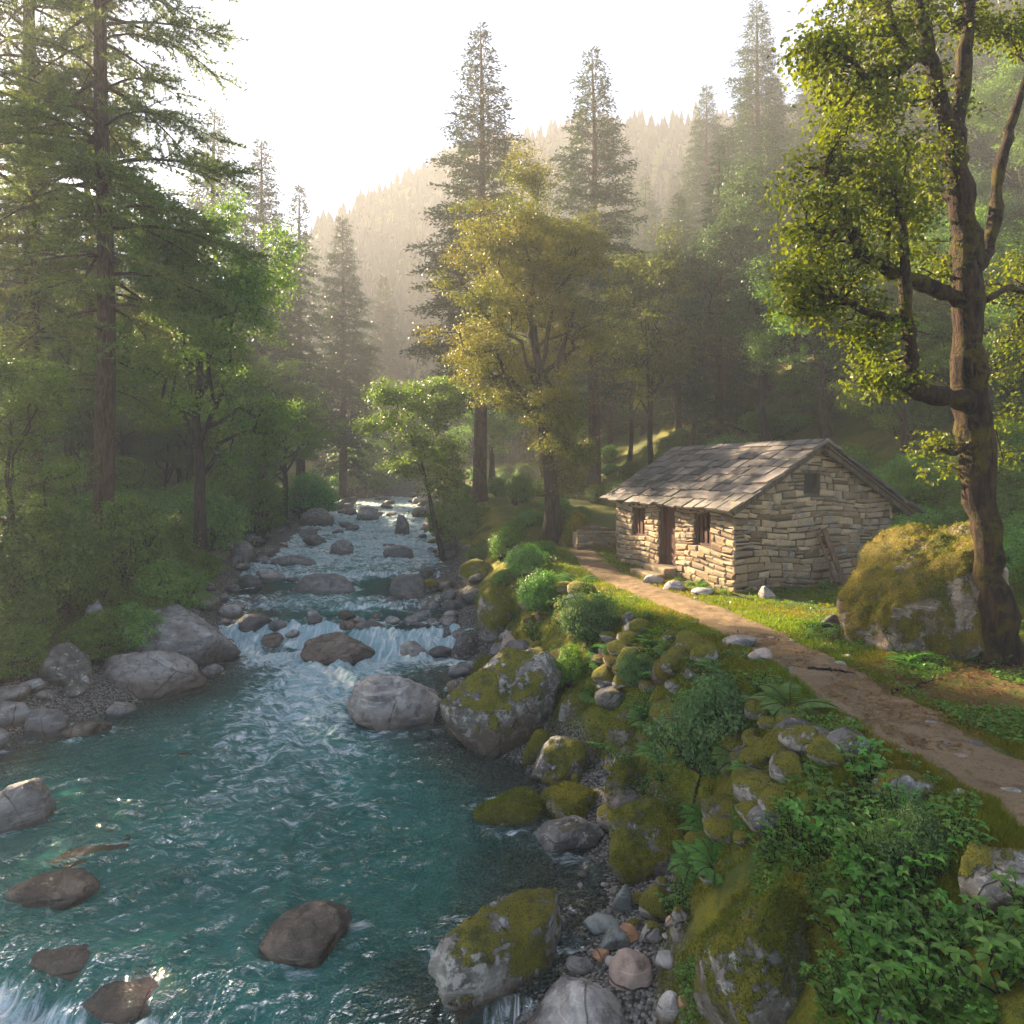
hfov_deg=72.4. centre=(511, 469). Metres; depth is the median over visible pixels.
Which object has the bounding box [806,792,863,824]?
leafy plant
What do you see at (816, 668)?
fallen branch
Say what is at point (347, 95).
sky
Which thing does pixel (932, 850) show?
leafy plant
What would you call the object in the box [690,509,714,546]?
window
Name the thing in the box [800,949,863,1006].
leafy plant
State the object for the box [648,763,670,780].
leafy plant
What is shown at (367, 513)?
boulder
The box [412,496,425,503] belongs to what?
rock
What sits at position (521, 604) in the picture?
rock
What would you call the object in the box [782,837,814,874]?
leafy plant
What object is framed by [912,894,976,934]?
leafy plant
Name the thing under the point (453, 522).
leafy bush
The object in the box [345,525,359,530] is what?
rock
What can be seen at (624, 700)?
leafy plant
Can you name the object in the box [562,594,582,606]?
rock
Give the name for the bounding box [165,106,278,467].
conifer tree
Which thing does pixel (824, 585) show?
leafy plant
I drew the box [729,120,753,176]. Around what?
conifer tree
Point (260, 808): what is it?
river
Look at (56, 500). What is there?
leafy bush
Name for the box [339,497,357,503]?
rock
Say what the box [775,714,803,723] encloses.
rock
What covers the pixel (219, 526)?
leafy bush
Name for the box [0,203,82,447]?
conifer tree
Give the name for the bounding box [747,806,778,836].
rock
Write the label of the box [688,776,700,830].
fallen branch
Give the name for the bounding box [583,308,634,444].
conifer tree
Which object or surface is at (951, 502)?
leafy bush
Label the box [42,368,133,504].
broadleaf tree
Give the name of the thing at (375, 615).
rock
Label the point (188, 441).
broadleaf tree
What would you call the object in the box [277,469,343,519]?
leafy bush
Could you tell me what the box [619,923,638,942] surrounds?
stone
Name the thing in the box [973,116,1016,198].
broadleaf tree
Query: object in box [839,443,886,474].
leafy bush
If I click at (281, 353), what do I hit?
conifer tree
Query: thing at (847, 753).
leafy plant
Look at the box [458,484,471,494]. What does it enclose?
leafy bush
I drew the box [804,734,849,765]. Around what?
rock
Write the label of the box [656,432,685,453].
leafy bush
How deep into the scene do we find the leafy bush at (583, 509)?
33.29 m
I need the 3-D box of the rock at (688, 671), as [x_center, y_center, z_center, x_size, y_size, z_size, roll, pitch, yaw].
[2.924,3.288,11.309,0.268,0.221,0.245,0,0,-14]
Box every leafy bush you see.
[0,448,47,468]
[0,472,26,504]
[0,485,19,517]
[0,509,28,529]
[0,512,104,623]
[0,568,19,610]
[0,588,67,637]
[0,594,41,669]
[0,616,60,683]
[7,496,81,534]
[16,461,62,489]
[45,491,72,516]
[53,604,133,665]
[60,597,169,652]
[62,560,129,617]
[64,489,170,537]
[67,454,156,496]
[75,488,153,523]
[77,488,185,589]
[95,581,171,617]
[116,454,163,490]
[124,559,209,591]
[125,551,225,611]
[144,483,207,513]
[149,482,257,555]
[152,555,195,569]
[155,512,206,557]
[165,550,226,584]
[171,475,228,499]
[173,456,239,496]
[183,547,231,576]
[189,487,247,519]
[229,472,289,538]
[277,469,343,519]
[321,435,395,498]
[419,486,490,545]
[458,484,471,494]
[463,466,472,480]
[464,541,488,559]
[468,468,488,479]
[472,585,491,604]
[483,539,494,546]
[486,524,522,562]
[487,476,509,496]
[492,568,508,582]
[496,463,513,477]
[497,471,511,481]
[498,526,525,542]
[499,569,518,585]
[500,540,549,577]
[501,517,529,535]
[503,471,538,505]
[511,462,536,481]
[512,508,543,526]
[513,501,539,516]
[513,567,557,612]
[528,539,563,554]
[534,478,544,496]
[537,494,569,508]
[538,478,572,496]
[542,503,574,523]
[552,642,586,688]
[560,503,574,515]
[571,505,594,517]
[584,484,607,502]
[601,444,621,463]
[601,463,620,475]
[605,481,623,492]
[615,459,641,480]
[654,449,667,459]
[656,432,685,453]
[668,428,690,435]
[672,433,711,446]
[701,432,753,444]
[732,433,761,443]
[734,410,758,435]
[739,410,787,435]
[749,415,795,441]
[775,410,816,431]
[790,334,819,354]
[834,386,861,411]
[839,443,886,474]
[862,394,954,438]
[868,449,948,483]
[872,456,936,493]
[882,479,919,518]
[890,503,948,528]
[890,514,902,526]
[899,478,961,516]
[906,503,998,529]
[915,471,960,492]
[919,343,950,383]
[935,493,960,513]
[949,479,961,491]
[953,462,1023,517]
[959,459,1023,495]
[993,394,1010,415]
[995,416,1023,473]
[996,486,1023,519]
[998,508,1023,551]
[1002,392,1023,409]
[1003,488,1023,524]
[1003,523,1023,584]
[1007,549,1023,596]
[1012,378,1023,393]
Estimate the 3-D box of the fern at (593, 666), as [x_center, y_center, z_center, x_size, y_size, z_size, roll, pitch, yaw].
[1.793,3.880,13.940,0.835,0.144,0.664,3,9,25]
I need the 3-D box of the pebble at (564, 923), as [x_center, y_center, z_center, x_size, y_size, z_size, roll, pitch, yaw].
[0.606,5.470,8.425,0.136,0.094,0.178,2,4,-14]
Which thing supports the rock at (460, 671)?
on the ground at (104, 693)
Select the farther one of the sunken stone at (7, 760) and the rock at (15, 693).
the rock at (15, 693)
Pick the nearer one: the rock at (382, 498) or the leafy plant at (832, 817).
the leafy plant at (832, 817)
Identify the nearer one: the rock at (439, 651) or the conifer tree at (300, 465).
the rock at (439, 651)
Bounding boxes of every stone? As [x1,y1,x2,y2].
[0,753,28,765]
[177,752,190,754]
[534,968,539,983]
[555,951,559,960]
[565,956,594,974]
[584,912,619,934]
[592,948,609,961]
[600,926,629,949]
[609,947,652,990]
[612,884,632,912]
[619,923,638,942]
[640,920,664,942]
[643,574,663,583]
[655,950,673,970]
[656,990,677,1023]
[663,580,685,590]
[670,905,690,945]
[678,995,687,1008]
[690,587,713,595]
[954,753,968,756]
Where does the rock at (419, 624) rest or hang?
in the river
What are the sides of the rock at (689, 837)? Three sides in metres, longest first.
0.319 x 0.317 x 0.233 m
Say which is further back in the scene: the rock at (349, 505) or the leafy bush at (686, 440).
the rock at (349, 505)
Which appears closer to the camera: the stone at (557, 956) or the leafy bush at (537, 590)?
the stone at (557, 956)
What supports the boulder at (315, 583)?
in the river
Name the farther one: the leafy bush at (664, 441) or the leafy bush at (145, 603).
the leafy bush at (664, 441)
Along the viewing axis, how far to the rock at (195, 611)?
21.57 m
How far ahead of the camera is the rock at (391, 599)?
24.09 m
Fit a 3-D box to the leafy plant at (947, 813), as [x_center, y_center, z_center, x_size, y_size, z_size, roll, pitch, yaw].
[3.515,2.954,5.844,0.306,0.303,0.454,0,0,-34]
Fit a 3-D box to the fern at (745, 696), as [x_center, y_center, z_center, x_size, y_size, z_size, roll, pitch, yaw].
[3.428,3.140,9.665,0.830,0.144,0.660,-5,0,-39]
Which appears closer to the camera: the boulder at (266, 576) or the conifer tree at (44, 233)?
the boulder at (266, 576)
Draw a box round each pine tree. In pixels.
[0,0,162,499]
[0,0,211,504]
[0,0,291,530]
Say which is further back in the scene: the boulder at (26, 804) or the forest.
the forest
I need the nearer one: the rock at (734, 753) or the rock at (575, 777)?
the rock at (734, 753)
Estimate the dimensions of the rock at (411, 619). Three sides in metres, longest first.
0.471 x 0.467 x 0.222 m
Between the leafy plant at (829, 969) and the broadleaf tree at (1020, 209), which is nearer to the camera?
the leafy plant at (829, 969)
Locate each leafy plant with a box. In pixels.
[487,579,496,587]
[518,620,540,636]
[523,630,541,641]
[542,555,555,564]
[546,598,558,610]
[551,616,561,627]
[578,577,594,593]
[582,639,601,651]
[609,748,637,766]
[615,692,633,705]
[622,777,650,795]
[629,773,646,789]
[631,612,651,618]
[631,639,654,652]
[636,703,651,716]
[638,684,652,700]
[641,695,653,708]
[642,608,657,619]
[643,750,664,762]
[644,645,664,657]
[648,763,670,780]
[652,618,673,629]
[653,892,687,916]
[658,883,693,918]
[662,633,675,642]
[666,869,691,903]
[672,883,693,905]
[678,844,702,874]
[684,656,703,666]
[719,586,728,594]
[731,714,759,730]
[732,668,771,685]
[744,829,793,863]
[749,676,767,689]
[756,810,790,852]
[768,790,810,826]
[774,807,807,846]
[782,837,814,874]
[784,797,855,843]
[792,821,835,859]
[793,617,825,628]
[793,842,827,868]
[797,968,859,1017]
[799,862,829,896]
[800,938,845,982]
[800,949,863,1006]
[801,764,847,815]
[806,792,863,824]
[807,901,870,938]
[813,827,838,856]
[816,626,844,642]
[818,942,908,1000]
[819,579,833,588]
[820,804,871,855]
[822,888,898,965]
[824,819,857,847]
[824,907,927,978]
[830,788,862,814]
[830,824,866,880]
[831,879,870,909]
[832,742,891,795]
[832,931,888,982]
[833,822,899,890]
[833,984,920,1023]
[837,783,869,803]
[839,752,869,779]
[839,966,888,1023]
[841,778,880,808]
[842,812,923,877]
[842,834,894,889]
[842,866,927,929]
[842,889,883,911]
[844,736,886,780]
[846,936,953,1023]
[849,796,887,826]
[854,794,894,819]
[858,831,902,866]
[859,800,887,834]
[860,758,892,780]
[861,895,894,935]
[867,872,928,911]
[871,776,917,813]
[876,895,939,964]
[877,773,939,812]
[877,840,921,898]
[879,999,952,1023]
[883,896,960,949]
[885,828,938,845]
[885,929,968,1013]
[888,818,962,887]
[894,830,957,873]
[900,888,951,934]
[908,888,985,948]
[912,804,965,836]
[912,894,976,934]
[912,1011,947,1023]
[914,651,940,661]
[916,838,957,878]
[917,968,970,1019]
[929,853,956,878]
[930,894,1023,993]
[930,910,977,956]
[934,888,994,931]
[934,952,1004,1012]
[936,804,985,836]
[937,821,979,844]
[938,812,986,835]
[941,819,998,854]
[964,924,1017,971]
[978,655,1012,665]
[979,906,1023,973]
[980,916,1023,947]
[982,924,1023,981]
[991,866,1023,916]
[1000,881,1023,898]
[1008,942,1023,962]
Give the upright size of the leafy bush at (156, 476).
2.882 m
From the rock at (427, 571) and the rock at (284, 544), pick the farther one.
the rock at (284, 544)
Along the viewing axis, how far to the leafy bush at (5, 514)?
22.27 m
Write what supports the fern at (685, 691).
on the ground at (104, 693)
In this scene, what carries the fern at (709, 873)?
on the ground at (104, 693)
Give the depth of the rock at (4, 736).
13.76 m
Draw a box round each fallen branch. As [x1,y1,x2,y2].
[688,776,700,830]
[731,593,751,600]
[807,666,854,673]
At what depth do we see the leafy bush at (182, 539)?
26.55 m
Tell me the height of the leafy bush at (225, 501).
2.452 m
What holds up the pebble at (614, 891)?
on the ground at (104, 693)
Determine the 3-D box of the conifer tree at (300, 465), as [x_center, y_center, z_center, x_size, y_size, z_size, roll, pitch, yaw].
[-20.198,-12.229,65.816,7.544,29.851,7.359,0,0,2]
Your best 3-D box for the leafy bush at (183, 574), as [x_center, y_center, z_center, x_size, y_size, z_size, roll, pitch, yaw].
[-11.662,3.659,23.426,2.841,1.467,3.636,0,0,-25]
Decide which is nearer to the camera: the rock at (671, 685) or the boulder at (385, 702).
the rock at (671, 685)
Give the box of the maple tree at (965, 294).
[752,0,1023,667]
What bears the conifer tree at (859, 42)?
on the ground at (104, 693)
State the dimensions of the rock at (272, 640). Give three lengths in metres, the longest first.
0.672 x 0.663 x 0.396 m
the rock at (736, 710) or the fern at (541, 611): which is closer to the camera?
the rock at (736, 710)
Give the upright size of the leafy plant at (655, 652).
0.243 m
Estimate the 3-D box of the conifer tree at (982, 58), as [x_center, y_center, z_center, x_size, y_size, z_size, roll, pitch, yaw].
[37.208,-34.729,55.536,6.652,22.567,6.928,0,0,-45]
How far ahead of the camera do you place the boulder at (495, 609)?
20.69 m
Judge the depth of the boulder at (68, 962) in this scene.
7.84 m
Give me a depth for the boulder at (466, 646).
20.03 m
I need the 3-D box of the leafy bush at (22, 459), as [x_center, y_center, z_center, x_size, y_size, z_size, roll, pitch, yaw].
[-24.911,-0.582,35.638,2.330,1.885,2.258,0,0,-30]
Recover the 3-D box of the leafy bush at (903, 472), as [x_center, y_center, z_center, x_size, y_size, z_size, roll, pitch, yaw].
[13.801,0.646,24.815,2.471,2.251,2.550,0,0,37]
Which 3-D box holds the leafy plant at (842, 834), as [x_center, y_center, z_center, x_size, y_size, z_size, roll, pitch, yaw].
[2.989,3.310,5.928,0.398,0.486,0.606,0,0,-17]
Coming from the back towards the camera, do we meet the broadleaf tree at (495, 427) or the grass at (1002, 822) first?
the broadleaf tree at (495, 427)
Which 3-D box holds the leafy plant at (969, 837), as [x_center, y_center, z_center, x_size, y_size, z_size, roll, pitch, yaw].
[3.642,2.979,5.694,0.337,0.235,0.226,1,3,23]
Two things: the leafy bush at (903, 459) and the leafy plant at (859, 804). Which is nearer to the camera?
the leafy plant at (859, 804)
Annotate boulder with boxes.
[0,700,30,728]
[0,778,56,833]
[5,868,99,909]
[23,707,69,742]
[30,944,90,980]
[38,642,92,687]
[48,829,130,867]
[60,719,112,740]
[79,675,91,687]
[82,600,102,624]
[82,977,158,1023]
[102,650,206,701]
[127,605,240,666]
[229,540,255,563]
[235,574,262,592]
[236,613,271,632]
[258,570,285,584]
[258,900,352,968]
[270,555,315,570]
[295,573,354,593]
[298,508,333,526]
[300,631,374,665]
[330,539,353,555]
[346,674,441,747]
[354,620,384,628]
[356,506,378,520]
[383,545,413,563]
[389,574,426,606]
[395,514,409,534]
[400,641,428,666]
[428,887,561,1023]
[440,646,561,761]
[451,632,479,660]
[470,650,492,675]
[472,784,542,834]
[474,582,517,640]
[499,630,514,650]
[521,728,553,766]
[526,975,629,1023]
[528,735,590,786]
[535,815,603,858]
[539,780,598,819]
[544,707,554,729]
[557,510,592,547]
[557,686,587,724]
[601,760,645,806]
[605,699,638,748]
[607,794,688,886]
[693,881,812,1023]
[722,634,755,646]
[747,647,772,660]
[758,585,776,598]
[820,613,839,628]
[835,519,1009,659]
[871,768,937,802]
[877,1003,900,1023]
[958,843,1023,916]
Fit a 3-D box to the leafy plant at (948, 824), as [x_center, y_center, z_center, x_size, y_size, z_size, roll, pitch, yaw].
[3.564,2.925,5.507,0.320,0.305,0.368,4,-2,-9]
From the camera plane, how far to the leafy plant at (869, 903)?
5.71 m
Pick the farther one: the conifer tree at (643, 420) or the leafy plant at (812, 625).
the conifer tree at (643, 420)
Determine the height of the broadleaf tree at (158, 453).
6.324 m
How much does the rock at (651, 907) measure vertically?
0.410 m
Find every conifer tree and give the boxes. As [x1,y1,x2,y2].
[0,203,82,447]
[4,178,54,288]
[115,282,181,468]
[115,292,140,456]
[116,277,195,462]
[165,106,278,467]
[205,135,330,481]
[269,184,340,494]
[304,214,394,500]
[355,274,413,422]
[399,21,564,502]
[405,267,424,342]
[519,46,677,493]
[568,219,615,422]
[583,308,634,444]
[612,299,669,436]
[613,174,642,320]
[614,233,631,324]
[626,176,661,255]
[628,193,723,431]
[635,204,675,280]
[639,223,691,399]
[657,175,679,250]
[664,82,734,297]
[671,160,700,220]
[672,137,759,438]
[688,128,726,235]
[698,0,805,367]
[701,125,759,409]
[722,118,809,413]
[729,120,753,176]
[760,71,791,191]
[764,125,822,374]
[771,46,831,215]
[789,112,824,209]
[800,120,833,222]
[809,120,889,385]
[826,1,863,98]
[827,23,849,111]
[839,10,874,143]
[847,1,921,287]
[862,0,921,131]
[871,1,994,256]
[910,26,988,172]
[921,26,982,214]
[949,0,1014,152]
[975,0,1023,199]
[999,0,1022,61]
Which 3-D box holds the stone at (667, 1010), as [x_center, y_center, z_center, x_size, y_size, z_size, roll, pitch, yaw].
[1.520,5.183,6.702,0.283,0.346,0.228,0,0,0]
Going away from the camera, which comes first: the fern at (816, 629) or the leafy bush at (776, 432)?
the fern at (816, 629)
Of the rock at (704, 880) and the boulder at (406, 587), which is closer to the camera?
the rock at (704, 880)
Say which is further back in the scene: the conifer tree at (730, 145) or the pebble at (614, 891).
the conifer tree at (730, 145)
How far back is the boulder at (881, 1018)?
4.80 m
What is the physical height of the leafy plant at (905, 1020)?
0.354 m
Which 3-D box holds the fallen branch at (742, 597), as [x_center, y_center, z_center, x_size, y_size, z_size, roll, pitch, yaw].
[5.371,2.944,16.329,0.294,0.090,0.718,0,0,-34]
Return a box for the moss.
[493,557,998,1023]
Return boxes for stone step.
[630,568,664,579]
[644,563,676,578]
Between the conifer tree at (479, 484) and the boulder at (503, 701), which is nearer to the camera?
the boulder at (503, 701)
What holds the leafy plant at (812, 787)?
on the ground at (104, 693)
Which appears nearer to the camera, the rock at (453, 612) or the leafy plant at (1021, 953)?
the leafy plant at (1021, 953)
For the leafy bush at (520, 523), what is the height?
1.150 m
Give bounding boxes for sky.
[0,0,957,297]
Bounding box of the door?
[661,506,675,564]
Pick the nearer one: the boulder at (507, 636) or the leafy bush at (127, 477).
the boulder at (507, 636)
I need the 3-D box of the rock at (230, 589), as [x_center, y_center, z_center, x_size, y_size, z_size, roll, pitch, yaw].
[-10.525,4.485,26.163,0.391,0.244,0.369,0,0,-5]
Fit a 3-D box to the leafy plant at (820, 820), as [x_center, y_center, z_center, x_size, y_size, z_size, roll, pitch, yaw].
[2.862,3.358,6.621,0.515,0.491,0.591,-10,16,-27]
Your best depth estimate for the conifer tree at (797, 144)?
45.40 m
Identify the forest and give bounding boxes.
[221,2,1016,464]
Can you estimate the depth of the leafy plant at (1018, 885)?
4.97 m
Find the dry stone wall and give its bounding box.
[573,526,617,549]
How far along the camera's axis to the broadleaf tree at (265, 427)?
27.43 m
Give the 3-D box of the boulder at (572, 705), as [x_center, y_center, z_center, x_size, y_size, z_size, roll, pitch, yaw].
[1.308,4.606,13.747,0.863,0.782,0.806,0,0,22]
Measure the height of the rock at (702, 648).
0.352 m
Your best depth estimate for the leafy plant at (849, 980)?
5.05 m
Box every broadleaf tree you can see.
[0,271,149,486]
[0,335,106,599]
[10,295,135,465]
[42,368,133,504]
[63,172,321,553]
[81,375,152,456]
[119,287,297,481]
[123,373,219,487]
[126,411,213,490]
[140,407,224,477]
[176,383,215,472]
[204,406,254,500]
[236,353,350,526]
[334,374,482,561]
[399,135,645,544]
[429,329,533,482]
[441,415,488,475]
[442,371,498,466]
[487,323,606,428]
[497,340,586,477]
[504,390,537,469]
[512,357,587,438]
[576,221,726,464]
[600,299,675,463]
[656,271,750,445]
[664,150,871,440]
[734,203,950,438]
[765,285,873,437]
[797,179,919,361]
[827,273,951,456]
[858,229,952,340]
[865,212,949,351]
[884,202,1023,410]
[906,180,989,245]
[912,216,1017,338]
[915,53,1023,235]
[933,166,1023,340]
[955,29,1013,155]
[968,125,1000,189]
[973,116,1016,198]
[1004,194,1023,219]
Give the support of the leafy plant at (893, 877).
on the ground at (104, 693)
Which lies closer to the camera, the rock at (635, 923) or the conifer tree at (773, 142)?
the rock at (635, 923)
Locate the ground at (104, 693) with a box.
[0,129,1023,1023]
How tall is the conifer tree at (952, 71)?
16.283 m
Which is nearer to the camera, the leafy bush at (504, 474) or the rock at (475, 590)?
the rock at (475, 590)
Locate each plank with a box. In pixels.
[817,533,839,588]
[821,528,846,586]
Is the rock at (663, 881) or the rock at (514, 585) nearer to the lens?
the rock at (663, 881)
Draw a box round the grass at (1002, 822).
[539,546,1023,956]
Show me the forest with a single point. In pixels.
(397, 230)
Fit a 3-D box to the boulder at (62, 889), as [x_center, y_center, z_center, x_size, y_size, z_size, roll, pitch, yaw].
[-5.956,5.467,9.150,1.145,0.267,0.790,0,0,0]
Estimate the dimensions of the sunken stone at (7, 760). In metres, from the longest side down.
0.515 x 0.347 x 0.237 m
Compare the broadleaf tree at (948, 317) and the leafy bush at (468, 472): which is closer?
the broadleaf tree at (948, 317)
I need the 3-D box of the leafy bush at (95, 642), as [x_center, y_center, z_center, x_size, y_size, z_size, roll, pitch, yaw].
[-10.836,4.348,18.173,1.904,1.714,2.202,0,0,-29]
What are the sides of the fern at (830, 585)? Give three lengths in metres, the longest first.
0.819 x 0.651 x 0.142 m
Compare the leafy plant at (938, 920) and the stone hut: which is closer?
the leafy plant at (938, 920)
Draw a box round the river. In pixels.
[0,496,608,1023]
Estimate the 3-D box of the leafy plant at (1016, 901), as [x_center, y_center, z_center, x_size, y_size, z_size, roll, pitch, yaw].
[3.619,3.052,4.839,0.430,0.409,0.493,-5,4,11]
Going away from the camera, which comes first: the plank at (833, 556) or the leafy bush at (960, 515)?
the plank at (833, 556)
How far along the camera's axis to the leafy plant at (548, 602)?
18.17 m
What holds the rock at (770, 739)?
on the ground at (104, 693)
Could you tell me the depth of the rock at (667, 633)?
12.89 m
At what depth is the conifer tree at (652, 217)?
65.75 m
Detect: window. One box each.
[629,503,647,535]
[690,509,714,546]
[800,470,824,495]
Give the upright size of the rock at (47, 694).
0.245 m
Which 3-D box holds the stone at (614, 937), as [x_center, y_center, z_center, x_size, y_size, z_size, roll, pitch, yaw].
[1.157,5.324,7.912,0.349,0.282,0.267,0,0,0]
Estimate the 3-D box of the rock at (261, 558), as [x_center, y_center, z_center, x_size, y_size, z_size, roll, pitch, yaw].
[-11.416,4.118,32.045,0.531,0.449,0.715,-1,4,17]
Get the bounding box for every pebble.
[561,918,567,930]
[567,909,575,915]
[576,869,587,878]
[577,883,582,890]
[601,882,607,887]
[603,955,612,967]
[605,907,611,913]
[611,888,618,894]
[662,933,667,939]
[665,914,671,926]
[785,665,792,668]
[968,740,984,746]
[1001,787,1021,792]
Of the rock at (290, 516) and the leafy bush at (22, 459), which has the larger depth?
the rock at (290, 516)
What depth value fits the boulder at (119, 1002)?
7.41 m
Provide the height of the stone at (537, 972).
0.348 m
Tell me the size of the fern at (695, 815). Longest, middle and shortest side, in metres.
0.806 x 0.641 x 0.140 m
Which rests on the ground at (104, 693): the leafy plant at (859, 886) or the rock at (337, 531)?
the leafy plant at (859, 886)
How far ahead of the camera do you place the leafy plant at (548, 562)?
22.16 m
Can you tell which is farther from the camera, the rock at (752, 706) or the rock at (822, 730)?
the rock at (752, 706)
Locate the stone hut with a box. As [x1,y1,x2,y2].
[599,438,925,592]
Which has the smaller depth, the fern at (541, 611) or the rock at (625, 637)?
the rock at (625, 637)
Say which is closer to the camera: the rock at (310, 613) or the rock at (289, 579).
the rock at (310, 613)
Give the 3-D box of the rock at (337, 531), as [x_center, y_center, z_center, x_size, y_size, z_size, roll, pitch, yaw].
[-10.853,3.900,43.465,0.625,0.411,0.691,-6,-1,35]
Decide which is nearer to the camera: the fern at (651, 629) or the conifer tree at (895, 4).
the fern at (651, 629)
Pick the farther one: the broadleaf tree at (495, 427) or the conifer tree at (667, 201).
the conifer tree at (667, 201)
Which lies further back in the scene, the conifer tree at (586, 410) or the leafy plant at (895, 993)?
the conifer tree at (586, 410)
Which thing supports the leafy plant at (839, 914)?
on the ground at (104, 693)
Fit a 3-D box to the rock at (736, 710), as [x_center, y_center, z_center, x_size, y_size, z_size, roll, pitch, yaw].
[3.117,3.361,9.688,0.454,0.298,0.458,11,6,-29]
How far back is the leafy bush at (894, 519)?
22.59 m
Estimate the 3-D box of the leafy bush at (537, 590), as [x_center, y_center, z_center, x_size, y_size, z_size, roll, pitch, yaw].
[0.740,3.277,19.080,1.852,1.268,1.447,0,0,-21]
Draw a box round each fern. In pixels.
[519,566,549,580]
[523,608,551,615]
[550,572,597,588]
[577,685,596,704]
[584,646,598,658]
[585,657,600,670]
[585,740,611,752]
[591,643,607,653]
[606,707,618,713]
[623,697,646,711]
[625,704,660,733]
[631,634,661,642]
[631,737,661,763]
[638,669,651,676]
[640,628,660,632]
[653,640,669,655]
[659,718,685,734]
[666,840,694,886]
[676,689,693,708]
[677,801,702,831]
[677,817,704,832]
[680,837,722,887]
[686,579,708,587]
[688,657,728,672]
[710,743,734,773]
[728,758,749,769]
[739,690,779,706]
[746,683,840,718]
[768,587,779,595]
[787,587,806,591]
[793,619,838,627]
[805,626,837,636]
[819,581,841,589]
[884,650,938,661]
[887,655,940,669]
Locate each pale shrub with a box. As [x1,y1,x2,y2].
[553,588,628,642]
[613,647,656,688]
[635,660,753,778]
[864,787,951,872]
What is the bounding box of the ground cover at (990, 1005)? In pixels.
[505,563,1023,1023]
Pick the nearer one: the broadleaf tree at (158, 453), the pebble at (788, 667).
the pebble at (788, 667)
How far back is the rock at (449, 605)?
23.22 m
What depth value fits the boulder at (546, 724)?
13.99 m
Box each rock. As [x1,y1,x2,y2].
[0,684,31,701]
[0,728,8,749]
[20,678,46,692]
[36,690,54,699]
[62,682,88,697]
[103,702,136,719]
[190,608,199,615]
[198,591,219,610]
[201,664,223,679]
[202,583,216,590]
[217,595,228,602]
[218,604,243,618]
[220,619,229,624]
[225,587,236,591]
[229,584,239,591]
[229,602,244,609]
[230,556,242,564]
[236,563,249,570]
[244,534,265,546]
[255,545,275,557]
[256,555,269,561]
[262,632,283,647]
[268,619,286,631]
[278,505,294,519]
[279,542,287,546]
[285,629,299,637]
[286,577,299,581]
[298,528,317,537]
[303,535,326,547]
[306,609,319,618]
[307,614,321,624]
[309,526,321,530]
[329,502,345,511]
[332,529,343,533]
[338,521,353,527]
[338,610,355,619]
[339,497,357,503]
[339,620,354,629]
[344,508,356,514]
[345,503,353,509]
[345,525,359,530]
[353,617,365,622]
[369,613,380,618]
[374,496,391,499]
[380,503,392,508]
[384,511,395,515]
[385,500,394,503]
[385,596,397,603]
[385,616,399,625]
[404,492,416,497]
[404,615,417,623]
[411,507,429,516]
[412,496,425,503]
[413,610,431,618]
[414,622,424,627]
[418,533,426,538]
[419,566,433,576]
[420,499,434,506]
[420,598,440,611]
[424,578,438,591]
[427,547,437,551]
[427,618,438,625]
[428,645,451,657]
[437,581,453,589]
[439,614,457,626]
[440,589,456,600]
[441,600,461,610]
[443,610,457,616]
[445,550,456,558]
[447,679,464,691]
[449,663,472,678]
[451,629,465,638]
[452,536,459,549]
[458,539,470,550]
[458,559,489,581]
[461,592,477,604]
[465,588,478,593]
[468,573,486,584]
[489,642,501,656]
[499,631,511,640]
[504,639,529,649]
[511,582,519,588]
[518,600,527,609]
[523,614,535,625]
[527,640,541,649]
[535,613,547,621]
[549,648,567,659]
[554,601,560,608]
[555,581,570,592]
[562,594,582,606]
[567,580,595,594]
[567,634,578,641]
[571,773,580,782]
[590,653,603,662]
[591,664,613,685]
[595,683,607,689]
[595,685,624,709]
[596,804,613,830]
[598,647,606,655]
[599,631,616,642]
[603,652,617,668]
[604,764,611,772]
[607,640,630,655]
[612,664,621,674]
[612,674,628,687]
[616,630,638,645]
[616,646,641,666]
[622,611,635,623]
[622,618,655,634]
[625,918,640,928]
[632,646,644,654]
[632,891,642,903]
[635,730,648,741]
[638,678,655,693]
[639,884,672,922]
[649,697,679,725]
[652,659,671,685]
[656,876,669,887]
[660,654,686,675]
[663,629,677,640]
[665,679,679,692]
[667,645,688,655]
[671,639,698,654]
[676,630,702,645]
[683,666,701,679]
[684,832,707,850]
[689,639,720,662]
[699,874,715,885]
[701,793,730,817]
[703,816,736,843]
[714,728,742,751]
[714,799,737,817]
[716,760,730,776]
[725,699,744,720]
[729,745,747,766]
[732,768,774,801]
[733,831,747,844]
[734,800,758,831]
[739,746,765,769]
[741,727,757,741]
[743,698,773,719]
[743,735,762,747]
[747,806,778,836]
[753,743,770,763]
[757,715,775,729]
[758,783,790,817]
[761,727,789,757]
[769,751,804,783]
[771,744,798,754]
[773,717,805,728]
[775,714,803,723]
[778,725,818,754]
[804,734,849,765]
[811,726,829,734]
[826,726,869,758]
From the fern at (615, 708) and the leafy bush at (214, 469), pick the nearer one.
the fern at (615, 708)
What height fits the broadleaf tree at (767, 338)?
12.402 m
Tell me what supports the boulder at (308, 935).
in the river
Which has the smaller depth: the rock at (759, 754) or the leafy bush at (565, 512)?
the rock at (759, 754)
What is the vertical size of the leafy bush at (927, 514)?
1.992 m
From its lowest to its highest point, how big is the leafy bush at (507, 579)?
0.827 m
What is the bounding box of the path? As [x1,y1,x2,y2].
[570,547,1023,825]
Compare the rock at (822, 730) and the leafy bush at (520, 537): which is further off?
the leafy bush at (520, 537)
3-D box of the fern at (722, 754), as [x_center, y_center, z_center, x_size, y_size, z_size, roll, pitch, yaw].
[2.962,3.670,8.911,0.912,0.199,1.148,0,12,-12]
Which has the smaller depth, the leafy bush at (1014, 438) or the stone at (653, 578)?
the stone at (653, 578)
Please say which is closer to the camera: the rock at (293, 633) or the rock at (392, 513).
the rock at (293, 633)
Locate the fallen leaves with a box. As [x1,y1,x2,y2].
[731,627,1023,750]

